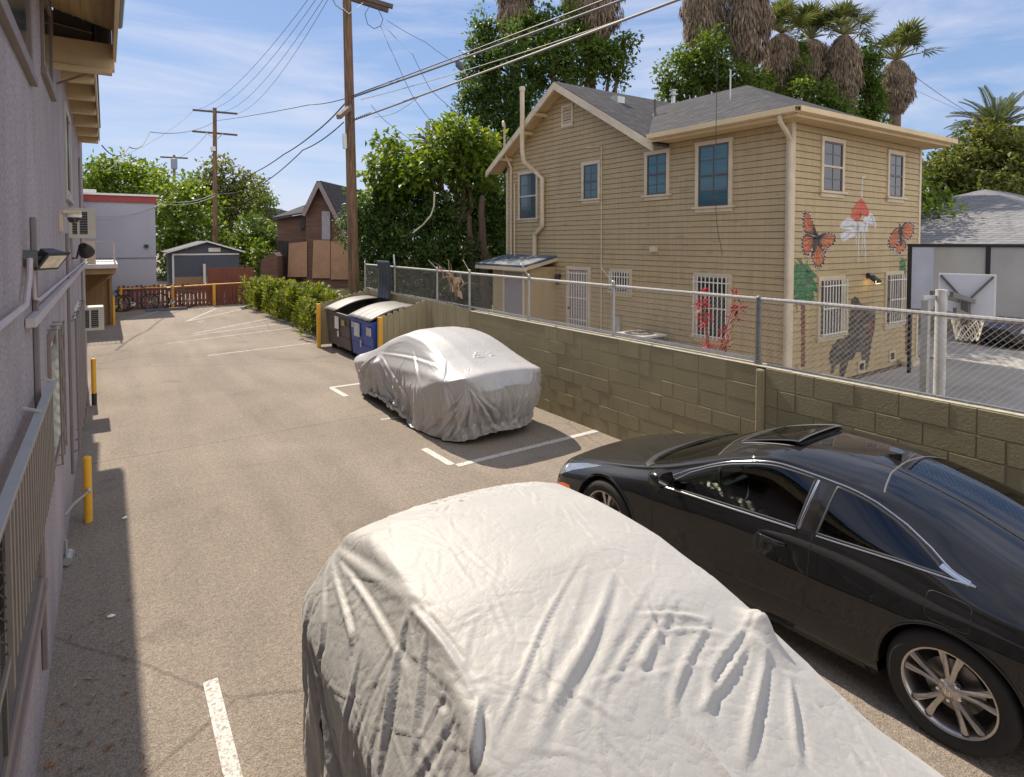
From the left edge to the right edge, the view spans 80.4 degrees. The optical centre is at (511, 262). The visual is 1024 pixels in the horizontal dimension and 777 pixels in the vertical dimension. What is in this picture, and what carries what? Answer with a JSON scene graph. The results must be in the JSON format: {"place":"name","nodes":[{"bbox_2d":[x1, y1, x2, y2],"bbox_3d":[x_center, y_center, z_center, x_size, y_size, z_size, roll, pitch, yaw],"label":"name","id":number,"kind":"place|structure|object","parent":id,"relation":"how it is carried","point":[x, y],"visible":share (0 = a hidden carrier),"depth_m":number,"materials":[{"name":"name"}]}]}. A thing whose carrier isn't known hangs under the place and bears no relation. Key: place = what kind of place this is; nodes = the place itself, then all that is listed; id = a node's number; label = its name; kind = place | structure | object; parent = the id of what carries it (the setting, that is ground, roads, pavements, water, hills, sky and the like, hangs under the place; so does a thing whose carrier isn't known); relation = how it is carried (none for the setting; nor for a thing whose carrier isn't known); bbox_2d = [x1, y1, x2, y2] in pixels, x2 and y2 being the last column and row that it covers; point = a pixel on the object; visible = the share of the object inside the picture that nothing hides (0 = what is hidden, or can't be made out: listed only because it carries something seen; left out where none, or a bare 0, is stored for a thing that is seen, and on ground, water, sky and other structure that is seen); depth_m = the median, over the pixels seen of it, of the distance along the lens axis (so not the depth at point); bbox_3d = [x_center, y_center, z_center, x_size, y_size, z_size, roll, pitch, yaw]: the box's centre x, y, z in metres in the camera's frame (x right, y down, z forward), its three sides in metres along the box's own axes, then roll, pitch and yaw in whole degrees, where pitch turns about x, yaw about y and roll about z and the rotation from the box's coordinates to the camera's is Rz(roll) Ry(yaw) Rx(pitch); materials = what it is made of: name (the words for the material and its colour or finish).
{"place":"outdoors","nodes":[
{"label":"outdoors","id":0,"kind":"place"},
{"bbox_2d":[0,0,124,776],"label":"apartment building","id":1,"kind":"structure","parent":0,"point":[58,59],"depth_m":3.89,"materials":[{"name":"paint"}]},
{"bbox_2d":[0,0,37,86],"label":"window frame","id":2,"kind":"structure","parent":1,"relation":"in","point":[16,20],"depth_m":3.16,"materials":[{"name":"grey wood"}]},
{"bbox_2d":[0,531,48,776],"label":"window frame","id":3,"kind":"structure","parent":1,"relation":"in","point":[13,714],"depth_m":2.56,"materials":[{"name":"grey metal"}]},
{"bbox_2d":[0,377,55,711],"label":"window guard","id":4,"kind":"object","parent":1,"relation":"attached to","point":[26,496],"visible":0.98,"depth_m":2.37,"materials":[{"name":"brown paint"}]},
{"bbox_2d":[22,248,69,270],"bbox_3d":[-2.514,-0.018,3.248,0.127,0.117,0.239,0,2,0],"label":"floodlight","id":5,"kind":"object","parent":1,"relation":"attached to","point":[48,258],"visible":0.99,"depth_m":3.23,"materials":[{"name":"black plastic"}]},
{"bbox_2d":[39,0,56,101],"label":"window frame","id":6,"kind":"structure","parent":1,"relation":"in","point":[46,35],"depth_m":4.69,"materials":[{"name":"grey wood"}]},
{"bbox_2d":[47,326,60,469],"bbox_3d":[-3.442,0.976,4.562,0.035,0.950,0.750,-1,2,-34],"label":"window frame","id":7,"kind":"structure","parent":1,"relation":"in","point":[51,336],"depth_m":4.32,"materials":[{"name":"grey wood"}]},
{"bbox_2d":[47,320,67,465],"bbox_3d":[-3.419,0.961,4.565,0.077,0.994,0.573,-1,2,-34],"label":"window","id":8,"kind":"structure","parent":1,"relation":"attached to","point":[62,396],"depth_m":4.55,"materials":[{"name":"brown paint"}]},
{"bbox_2d":[63,101,73,204],"bbox_3d":[-5.236,-1.251,7.166,0.035,1.080,1.300,-1,2,-34],"label":"window frame","id":9,"kind":"structure","parent":1,"relation":"in","point":[67,121],"depth_m":7.07,"materials":[{"name":"grey wood"}]},
{"bbox_2d":[63,539,74,565],"bbox_3d":[-3.879,2.514,5.292,0.090,0.215,0.160,-1,2,-34],"label":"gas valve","id":10,"kind":"object","parent":1,"relation":"attached to","point":[68,556],"visible":0.9,"depth_m":5.26,"materials":[{"name":"metal"}]},
{"bbox_2d":[58,210,81,231],"bbox_3d":[-4.154,-0.389,5.705,0.175,0.200,0.160,-1,2,-34],"label":"security camera","id":11,"kind":"object","parent":1,"relation":"attached to","point":[73,216],"visible":1,"depth_m":5.65,"materials":[{"name":"white paint"}]},
{"bbox_2d":[69,208,95,237],"bbox_3d":[-5.281,-0.481,7.463,0.260,0.360,0.500,-1,2,-34],"label":"window air conditioner","id":12,"kind":"object","parent":1,"relation":"attached to","point":[84,226],"depth_m":7.28,"materials":[{"name":"white plastic"}]},
{"bbox_2d":[72,243,94,258],"bbox_3d":[-5.447,-0.150,7.717,0.181,0.205,0.228,0,2,-2],"label":"floodlight","id":13,"kind":"object","parent":1,"relation":"attached to","point":[85,250],"visible":0.96,"depth_m":7.68,"materials":[{"name":"black plastic"}]},
{"bbox_2d":[85,305,103,330],"bbox_3d":[-7.152,0.934,10.354,0.310,0.390,0.500,-1,2,-34],"label":"window air conditioner","id":14,"kind":"object","parent":1,"relation":"attached to","point":[94,317],"depth_m":10.17,"materials":[{"name":"white plastic"}]},
{"bbox_2d":[115,245,933,379],"bbox_3d":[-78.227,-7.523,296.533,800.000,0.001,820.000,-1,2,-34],"label":"ground","id":15,"kind":"structure","parent":0,"point":[164,283],"depth_m":31.19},
{"bbox_2d":[83,189,158,308],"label":"lilac building","id":16,"kind":"structure","parent":15,"relation":"on","point":[133,236],"depth_m":25.50,"materials":[{"name":"grey paint"}]},
{"bbox_2d":[82,146,177,224],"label":"tree","id":17,"kind":"object","parent":15,"relation":"on","point":[130,175],"visible":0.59,"depth_m":50.92,"materials":[{"name":"green plant"}]},
{"bbox_2d":[160,155,187,188],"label":"utility pole","id":18,"kind":"object","parent":15,"relation":"on","point":[174,167],"visible":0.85,"depth_m":74.71,"materials":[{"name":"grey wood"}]},
{"bbox_2d":[116,282,248,309],"bbox_3d":[-14.057,1.386,26.365,5.300,1.010,0.250,-1,2,-34],"label":"picket fence","id":19,"kind":"object","parent":15,"relation":"on","point":[219,289],"visible":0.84,"depth_m":26.23,"materials":[{"name":"wood"}]},
{"bbox_2d":[138,158,232,273],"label":"tree","id":20,"kind":"object","parent":15,"relation":"on","point":[175,221],"visible":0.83,"depth_m":45.72,"materials":[{"name":"green plant"}]},
{"bbox_2d":[160,241,244,289],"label":"storage shed","id":21,"kind":"structure","parent":15,"relation":"on","point":[184,266],"depth_m":35.67,"materials":[{"name":"grey"}]},
{"bbox_2d":[163,214,246,254],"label":"bush","id":22,"kind":"object","parent":15,"relation":"on","point":[209,227],"visible":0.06,"depth_m":49.56,"materials":[{"name":"green plant"}]},
{"bbox_2d":[192,108,237,242],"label":"utility pole","id":23,"kind":"object","parent":15,"relation":"on","point":[213,148],"visible":0.78,"depth_m":43.89,"materials":[{"name":"brown wood"}]},
{"bbox_2d":[163,152,279,239],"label":"tree","id":24,"kind":"object","parent":15,"relation":"on","point":[235,203],"visible":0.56,"depth_m":54.32,"materials":[{"name":"green plant"}]},
{"bbox_2d":[207,267,253,301],"bbox_3d":[-12.826,1.034,27.706,1.950,1.620,0.030,-1,2,-34],"label":"board fence","id":25,"kind":"object","parent":15,"relation":"on","point":[216,275],"visible":0.38,"depth_m":27.62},
{"bbox_2d":[205,221,259,267],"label":"tree","id":26,"kind":"object","parent":15,"relation":"on","point":[242,255],"visible":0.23,"depth_m":45.27,"materials":[{"name":"green plant"}]},
{"bbox_2d":[224,207,276,272],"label":"tree","id":27,"kind":"object","parent":15,"relation":"on","point":[255,219],"visible":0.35,"depth_m":46.12,"materials":[{"name":"green plant"}]},
{"bbox_2d":[243,237,275,277],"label":"bush","id":28,"kind":"object","parent":15,"relation":"on","point":[256,260],"visible":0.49,"depth_m":43.42,"materials":[{"name":"green plant"}]},
{"bbox_2d":[244,178,281,223],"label":"tree","id":29,"kind":"object","parent":15,"relation":"on","point":[270,201],"visible":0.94,"depth_m":51.96,"materials":[{"name":"green plant"}]},
{"bbox_2d":[253,221,276,254],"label":"bush","id":30,"kind":"object","parent":15,"relation":"on","point":[271,238],"visible":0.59,"depth_m":45.32,"materials":[{"name":"green plant"}]},
{"bbox_2d":[248,208,290,252],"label":"house","id":31,"kind":"structure","parent":15,"relation":"on","point":[278,212],"depth_m":61.50,"materials":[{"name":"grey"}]},
{"bbox_2d":[261,252,284,279],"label":"broken shed","id":32,"kind":"structure","parent":15,"relation":"on","point":[273,263],"depth_m":35.00,"materials":[{"name":"brown"}]},
{"bbox_2d":[237,274,348,335],"bbox_3d":[-8.186,1.252,22.527,2.468,1.561,11.711,-1,2,-34],"label":"hedge","id":33,"kind":"object","parent":15,"relation":"on","point":[294,301],"visible":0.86,"depth_m":21.07,"materials":[{"name":"green plant"}]},
{"bbox_2d":[272,181,367,287],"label":"house","id":34,"kind":"structure","parent":15,"relation":"on","point":[309,248],"depth_m":36.50,"materials":[{"name":"brown"}]},
{"bbox_2d":[322,211,329,239],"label":"window","id":35,"kind":"structure","parent":34,"relation":"in","point":[325,214],"depth_m":36.38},
{"bbox_2d":[333,0,392,294],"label":"utility pole","id":36,"kind":"object","parent":15,"relation":"on","point":[348,136],"visible":0.98,"depth_m":19.87,"materials":[{"name":"brown wood"}]},
{"bbox_2d":[215,122,343,194],"bbox_3d":[-13.166,-4.404,30.931,0.315,1.260,26.624,-1,2,-34],"label":"cable","id":37,"kind":"object","parent":36,"relation":"attached to","point":[291,160],"visible":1,"depth_m":24.19,"materials":[{"name":"grey plastic"}]},
{"bbox_2d":[216,103,344,192],"bbox_3d":[-12.876,-5.048,31.098,0.390,1.269,26.644,-1,2,-34],"label":"cable","id":38,"kind":"object","parent":36,"relation":"attached to","point":[293,148],"visible":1,"depth_m":25.59,"materials":[{"name":"grey plastic"}]},
{"bbox_2d":[352,0,604,95],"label":"cable","id":39,"kind":"object","parent":36,"relation":"attached to","point":[489,43],"visible":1,"depth_m":13.86,"materials":[{"name":"grey plastic"}]},
{"bbox_2d":[352,0,624,97],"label":"cable","id":40,"kind":"object","parent":36,"relation":"attached to","point":[535,31],"visible":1,"depth_m":13.56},
{"bbox_2d":[361,21,615,99],"bbox_3d":[2.721,-4.863,10.988,0.020,0.432,23.733,-2,3,-40],"label":"cable","id":41,"kind":"object","parent":36,"relation":"attached to","point":[495,61],"visible":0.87,"depth_m":14.52,"materials":[{"name":"grey plastic"}]},
{"bbox_2d":[354,0,679,120],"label":"cable","id":42,"kind":"object","parent":36,"relation":"attached to","point":[584,34],"visible":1,"depth_m":13.02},
{"bbox_2d":[341,125,450,218],"bbox_3d":[-4.231,-1.585,22.651,3.940,7.359,3.741,-1,2,-34],"label":"tree","id":43,"kind":"object","parent":15,"relation":"on","point":[387,177],"visible":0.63,"depth_m":22.24,"materials":[{"name":"green plant"}]},
{"bbox_2d":[332,173,505,311],"bbox_3d":[-2.462,-0.872,22.154,8.467,5.840,5.358,0,2,-11],"label":"ivy thicket","id":44,"kind":"object","parent":15,"relation":"on","point":[386,235],"visible":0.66,"depth_m":21.32,"materials":[{"name":"green plant"}]},
{"bbox_2d":[412,121,439,246],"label":"tree","id":45,"kind":"object","parent":15,"relation":"on","point":[425,137],"visible":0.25,"depth_m":41.57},
{"bbox_2d":[391,105,510,276],"bbox_3d":[-1.960,-1.718,22.180,4.160,7.702,3.624,0,2,4],"label":"tree","id":46,"kind":"object","parent":15,"relation":"on","point":[464,155],"visible":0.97,"depth_m":21.41,"materials":[{"name":"green plant"}]},
{"bbox_2d":[449,0,563,249],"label":"ivy clad tree","id":47,"kind":"object","parent":15,"relation":"on","point":[489,90],"visible":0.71,"depth_m":27.62,"materials":[{"name":"green plant"}]},
{"bbox_2d":[495,0,535,127],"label":"fan palm","id":48,"kind":"object","parent":15,"relation":"on","point":[508,8],"visible":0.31,"depth_m":30.00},
{"bbox_2d":[36,304,1023,776],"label":"parking lot","id":49,"kind":"structure","parent":15,"relation":"on","point":[210,566],"depth_m":6.02,"materials":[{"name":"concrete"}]},
{"bbox_2d":[82,455,92,522],"bbox_3d":[-4.255,2.269,6.079,0.074,0.660,0.072,-1,2,-34],"label":"bollard","id":50,"kind":"object","parent":49,"relation":"on","point":[87,483],"visible":0.98,"depth_m":6.05,"materials":[{"name":"metal"}]},
{"bbox_2d":[91,358,96,404],"bbox_3d":[-7.192,2.047,10.426,0.078,0.800,0.080,-1,2,-34],"label":"bollard","id":51,"kind":"object","parent":49,"relation":"on","point":[93,384],"visible":1,"depth_m":10.40,"materials":[{"name":"metal"}]},
{"bbox_2d":[83,203,117,324],"bbox_3d":[-14.529,-0.300,17.470,5.290,5.000,14.800,-1,2,-34],"label":"balcony extension","id":52,"kind":"object","parent":49,"relation":"on","point":[99,273],"visible":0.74,"depth_m":20.21,"materials":[{"name":"paint"}]},
{"bbox_2d":[115,286,159,311],"bbox_3d":[-15.249,1.480,24.536,1.724,0.963,0.570,-2,-5,-42],"label":"bicycle","id":53,"kind":"object","parent":49,"relation":"on","point":[132,303],"visible":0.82,"depth_m":24.51,"materials":[{"name":"metal"}]},
{"bbox_2d":[145,307,186,311],"bbox_3d":[-14.026,1.895,24.628,1.492,0.110,0.152,-1,2,-37],"label":"wheel stop","id":54,"kind":"object","parent":49,"relation":"on","point":[166,309],"visible":1,"depth_m":24.55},
{"bbox_2d":[46,453,300,776],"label":"fallen leaves","id":55,"kind":"object","parent":49,"relation":"on","point":[90,741],"visible":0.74,"depth_m":3.52,"materials":[{"name":"brown plant"}]},
{"bbox_2d":[151,285,197,307],"bbox_3d":[-14.183,1.446,25.480,1.724,0.963,0.570,-1,-5,-32],"label":"bicycle","id":56,"kind":"object","parent":49,"relation":"on","point":[172,300],"visible":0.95,"depth_m":25.46,"materials":[{"name":"metal"}]},
{"bbox_2d":[119,282,247,310],"bbox_3d":[-13.900,1.408,26.079,5.065,0.985,0.130,-1,2,-34],"label":"barrier rail","id":57,"kind":"object","parent":49,"relation":"on","point":[213,294],"visible":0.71,"depth_m":25.88,"materials":[{"name":"metal"}]},
{"bbox_2d":[203,677,242,776],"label":"parking stripe","id":58,"kind":"object","parent":49,"relation":"on","point":[228,757],"visible":1,"depth_m":3.48,"materials":[{"name":"paint"}]},
{"bbox_2d":[324,260,391,356],"bbox_3d":[-3.974,1.105,15.577,1.191,2.315,1.850,-1,2,-34],"label":"dumpster","id":59,"kind":"object","parent":49,"relation":"on","point":[339,324],"visible":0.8,"depth_m":15.55,"materials":[{"name":"brown metal"}]},
{"bbox_2d":[348,301,411,356],"bbox_3d":[-3.022,1.639,14.162,1.179,1.346,1.490,-1,2,-34],"label":"dumpster","id":60,"kind":"object","parent":49,"relation":"on","point":[363,320],"visible":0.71,"depth_m":13.89,"materials":[{"name":"blue metal"}]},
{"bbox_2d":[316,289,469,347],"bbox_3d":[-3.009,1.568,14.134,1.444,1.500,5.727,-1,2,-34],"label":"bin enclosure","id":61,"kind":"object","parent":49,"relation":"on","point":[419,313],"visible":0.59,"depth_m":13.54,"materials":[{"name":"green paint"}]},
{"bbox_2d":[421,448,454,464],"bbox_3d":[-0.976,2.531,7.924,0.100,0.001,0.741,-1,2,-36],"label":"parking stripe","id":62,"kind":"object","parent":49,"relation":"on","point":[437,456],"visible":1,"depth_m":7.91,"materials":[{"name":"paint"}]},
{"bbox_2d":[354,326,541,441],"bbox_3d":[-1.278,1.763,10.280,1.917,1.378,4.529,-1,2,-34],"label":"covered sedan","id":63,"kind":"object","parent":49,"relation":"on","point":[455,384],"visible":1,"depth_m":8.76,"materials":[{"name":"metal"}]},
{"bbox_2d":[455,430,598,466],"bbox_3d":[0.284,2.518,8.297,2.401,0.001,0.100,-1,2,-36],"label":"parking stripe","id":64,"kind":"object","parent":49,"relation":"on","point":[520,449],"visible":1,"depth_m":8.22,"materials":[{"name":"paint"}]},
{"bbox_2d":[301,482,943,776],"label":"covered small car","id":65,"kind":"object","parent":49,"relation":"on","point":[533,629],"visible":1,"depth_m":2.37,"materials":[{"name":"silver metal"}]},
{"bbox_2d":[468,310,1023,492],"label":"block wall","id":66,"kind":"structure","parent":49,"relation":"on","point":[619,387],"depth_m":7.20,"materials":[{"name":"green paint"}]},
{"bbox_2d":[364,254,1023,413],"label":"chain link fence","id":67,"kind":"object","parent":66,"relation":"on","point":[758,299],"visible":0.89,"depth_m":6.93,"materials":[{"name":"metal"}]},
{"bbox_2d":[436,259,473,298],"bbox_3d":[-1.238,0.352,12.689,0.378,0.818,1.319,-2,3,-39],"label":"dry branch","id":68,"kind":"object","parent":67,"relation":"attached to","point":[456,289],"visible":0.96,"depth_m":12.61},
{"bbox_2d":[557,424,1023,757],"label":"coupe","id":69,"kind":"object","parent":49,"relation":"on","point":[874,555],"visible":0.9,"depth_m":3.93,"materials":[{"name":"black paint"}]},
{"bbox_2d":[525,0,644,99],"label":"ivy clad tree","id":70,"kind":"object","parent":15,"relation":"on","point":[602,54],"visible":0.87,"depth_m":27.96,"materials":[{"name":"green plant"}]},
{"bbox_2d":[560,0,625,88],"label":"fan palm","id":71,"kind":"object","parent":15,"relation":"on","point":[604,16],"visible":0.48,"depth_m":28.86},
{"bbox_2d":[678,0,732,91],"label":"fan palm","id":72,"kind":"object","parent":15,"relation":"on","point":[702,13],"visible":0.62,"depth_m":29.79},
{"bbox_2d":[649,22,779,102],"bbox_3d":[9.516,-4.695,28.858,5.882,13.169,3.717,1,2,22],"label":"ivy clad tree","id":73,"kind":"object","parent":15,"relation":"on","point":[697,61],"visible":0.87,"depth_m":28.27,"materials":[{"name":"green plant"}]},
{"bbox_2d":[475,70,957,377],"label":"clapboard house","id":74,"kind":"structure","parent":15,"relation":"on","point":[816,203],"depth_m":13.27,"materials":[{"name":"beige paint"}]},
{"bbox_2d":[516,169,539,222],"bbox_3d":[0.460,-1.964,18.054,0.085,1.525,1.120,-1,2,-34],"label":"window","id":75,"kind":"structure","parent":74,"relation":"in","point":[527,180],"depth_m":18.06,"materials":[{"name":"teal glass"}]},
{"bbox_2d":[566,266,590,330],"bbox_3d":[1.746,1.175,16.214,0.115,2.140,0.980,-1,2,-34],"label":"door","id":76,"kind":"structure","parent":74,"relation":"in","point":[575,273],"depth_m":16.18,"materials":[{"name":"white paint"}]},
{"bbox_2d":[579,160,600,203],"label":"window","id":77,"kind":"structure","parent":74,"relation":"in","point":[590,171],"depth_m":15.70,"materials":[{"name":"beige glass"}]},
{"bbox_2d":[607,268,633,297],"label":"window","id":78,"kind":"structure","parent":74,"relation":"in","point":[620,276],"depth_m":14.78,"materials":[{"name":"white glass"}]},
{"bbox_2d":[641,148,671,200],"bbox_3d":[3.288,-1.996,13.825,0.085,1.125,0.870,-1,2,-34],"label":"window","id":79,"kind":"structure","parent":74,"relation":"in","point":[657,162],"depth_m":13.82,"materials":[{"name":"teal glass"}]},
{"bbox_2d":[690,272,732,345],"bbox_3d":[4.135,0.958,12.617,0.135,1.465,1.050,-1,2,-34],"label":"window","id":80,"kind":"structure","parent":74,"relation":"in","point":[718,283],"depth_m":12.57,"materials":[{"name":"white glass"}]},
{"bbox_2d":[691,137,734,212],"bbox_3d":[4.153,-1.791,12.539,0.085,1.485,1.040,-1,2,-34],"label":"window","id":81,"kind":"structure","parent":74,"relation":"in","point":[706,170],"depth_m":12.53,"materials":[{"name":"teal glass"}]},
{"bbox_2d":[815,275,848,342],"bbox_3d":[6.373,0.908,12.029,1.120,1.285,0.135,-1,2,-35],"label":"window","id":82,"kind":"structure","parent":74,"relation":"in","point":[830,288],"depth_m":11.98,"materials":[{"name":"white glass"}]},
{"bbox_2d":[819,136,847,197],"bbox_3d":[6.338,-1.870,11.938,1.010,1.165,0.085,-1,2,-35],"label":"window","id":83,"kind":"structure","parent":74,"relation":"in","point":[832,175],"depth_m":11.94,"materials":[{"name":"beige glass"}]},
{"bbox_2d":[882,271,906,329],"bbox_3d":[8.612,0.833,13.607,0.980,1.285,0.135,-1,2,-35],"label":"window","id":84,"kind":"structure","parent":74,"relation":"in","point":[894,280],"depth_m":13.54,"materials":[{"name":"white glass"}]},
{"bbox_2d":[885,149,906,202],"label":"window","id":85,"kind":"structure","parent":74,"relation":"in","point":[895,176],"depth_m":13.52,"materials":[{"name":"beige glass"}]},
{"bbox_2d":[723,0,775,81],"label":"fan palm","id":86,"kind":"object","parent":15,"relation":"on","point":[750,29],"visible":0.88,"depth_m":28.98,"materials":[{"name":"plant"}]},
{"bbox_2d":[760,0,818,95],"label":"fan palm","id":87,"kind":"object","parent":15,"relation":"on","point":[783,48],"visible":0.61,"depth_m":31.96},
{"bbox_2d":[754,33,865,118],"bbox_3d":[15.187,-5.291,31.743,4.574,14.194,5.203,-1,2,-34],"label":"ivy clad tree","id":88,"kind":"object","parent":15,"relation":"on","point":[799,88],"visible":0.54,"depth_m":30.74,"materials":[{"name":"green plant"}]},
{"bbox_2d":[785,0,838,98],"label":"fan palm","id":89,"kind":"object","parent":15,"relation":"on","point":[817,51],"visible":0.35,"depth_m":32.87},
{"bbox_2d":[815,0,884,107],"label":"fan palm","id":90,"kind":"object","parent":15,"relation":"on","point":[845,70],"visible":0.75,"depth_m":32.07,"materials":[{"name":"plant"}]},
{"bbox_2d":[853,35,894,124],"bbox_3d":[19.399,-5.281,33.059,2.473,13.965,2.449,0,2,6],"label":"ivy clad tree","id":91,"kind":"object","parent":15,"relation":"on","point":[871,94],"visible":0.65,"depth_m":32.56,"materials":[{"name":"green plant"}]},
{"bbox_2d":[821,104,971,219],"bbox_3d":[11.922,-1.557,21.860,12.178,7.454,6.118,-1,2,-19],"label":"tree","id":92,"kind":"object","parent":15,"relation":"on","point":[932,201],"visible":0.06,"depth_m":21.72,"materials":[{"name":"green plant"}]},
{"bbox_2d":[865,15,943,126],"bbox_3d":[22.485,-6.329,35.705,3.829,15.779,5.123,-1,2,-34],"label":"fan palm","id":93,"kind":"object","parent":15,"relation":"on","point":[907,35],"visible":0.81,"depth_m":35.05,"materials":[{"name":"plant"}]},
{"bbox_2d":[921,117,1023,199],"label":"tree","id":94,"kind":"object","parent":15,"relation":"on","point":[977,163],"visible":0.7,"depth_m":34.66,"materials":[{"name":"green plant"}]},
{"bbox_2d":[943,84,1023,144],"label":"date palm","id":95,"kind":"object","parent":15,"relation":"on","point":[1003,109],"visible":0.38,"depth_m":37.51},
{"bbox_2d":[961,320,1023,343],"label":"parked car","id":96,"kind":"object","parent":15,"relation":"on","point":[1002,329],"visible":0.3,"depth_m":15.93,"materials":[{"name":"grey paint"}]},
{"bbox_2d":[52,0,1023,241],"label":"sky","id":97,"kind":"structure","parent":0,"point":[175,58],"materials":[{"name":"blue"}]},
{"bbox_2d":[816,0,968,112],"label":"cable","id":98,"kind":"object","parent":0,"point":[885,53],"visible":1,"depth_m":29.29,"materials":[{"name":"grey plastic"}]},
{"bbox_2d":[857,329,1023,410],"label":"driveway","id":99,"kind":"structure","parent":0,"point":[995,367],"depth_m":12.89,"materials":[{"name":"concrete"}]},
{"bbox_2d":[919,273,996,395],"bbox_3d":[5.092,1.372,6.925,0.591,2.395,3.141,2,3,40],"label":"basketball hoop","id":100,"kind":"object","parent":99,"relation":"on","point":[972,294],"visible":0.59,"depth_m":7.55,"materials":[{"name":"metal"}]},
{"bbox_2d":[906,244,1023,372],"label":"frosted screen","id":101,"kind":"object","parent":99,"relation":"on","point":[927,264],"visible":0.53,"depth_m":12.02,"materials":[{"name":"white plastic"}]},
{"bbox_2d":[918,189,1023,333],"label":"grey roof house","id":102,"kind":"structure","parent":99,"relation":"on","point":[991,217],"depth_m":19.70,"materials":[{"name":"paint"}]},
{"label":"side yard path","id":103,"kind":"structure","parent":0,"visible":0},
{"bbox_2d":[616,330,665,344],"bbox_3d":[2.858,1.917,13.601,0.840,0.740,0.840,-1,2,-34],"label":"condenser unit","id":104,"kind":"object","parent":103,"relation":"on","point":[653,334],"visible":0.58,"depth_m":13.42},
{"bbox_2d":[693,287,747,354],"bbox_3d":[3.799,1.434,11.094,1.046,1.988,0.549,1,2,27],"label":"red plant","id":105,"kind":"object","parent":103,"relation":"on","point":[711,320],"visible":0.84,"depth_m":11.13,"materials":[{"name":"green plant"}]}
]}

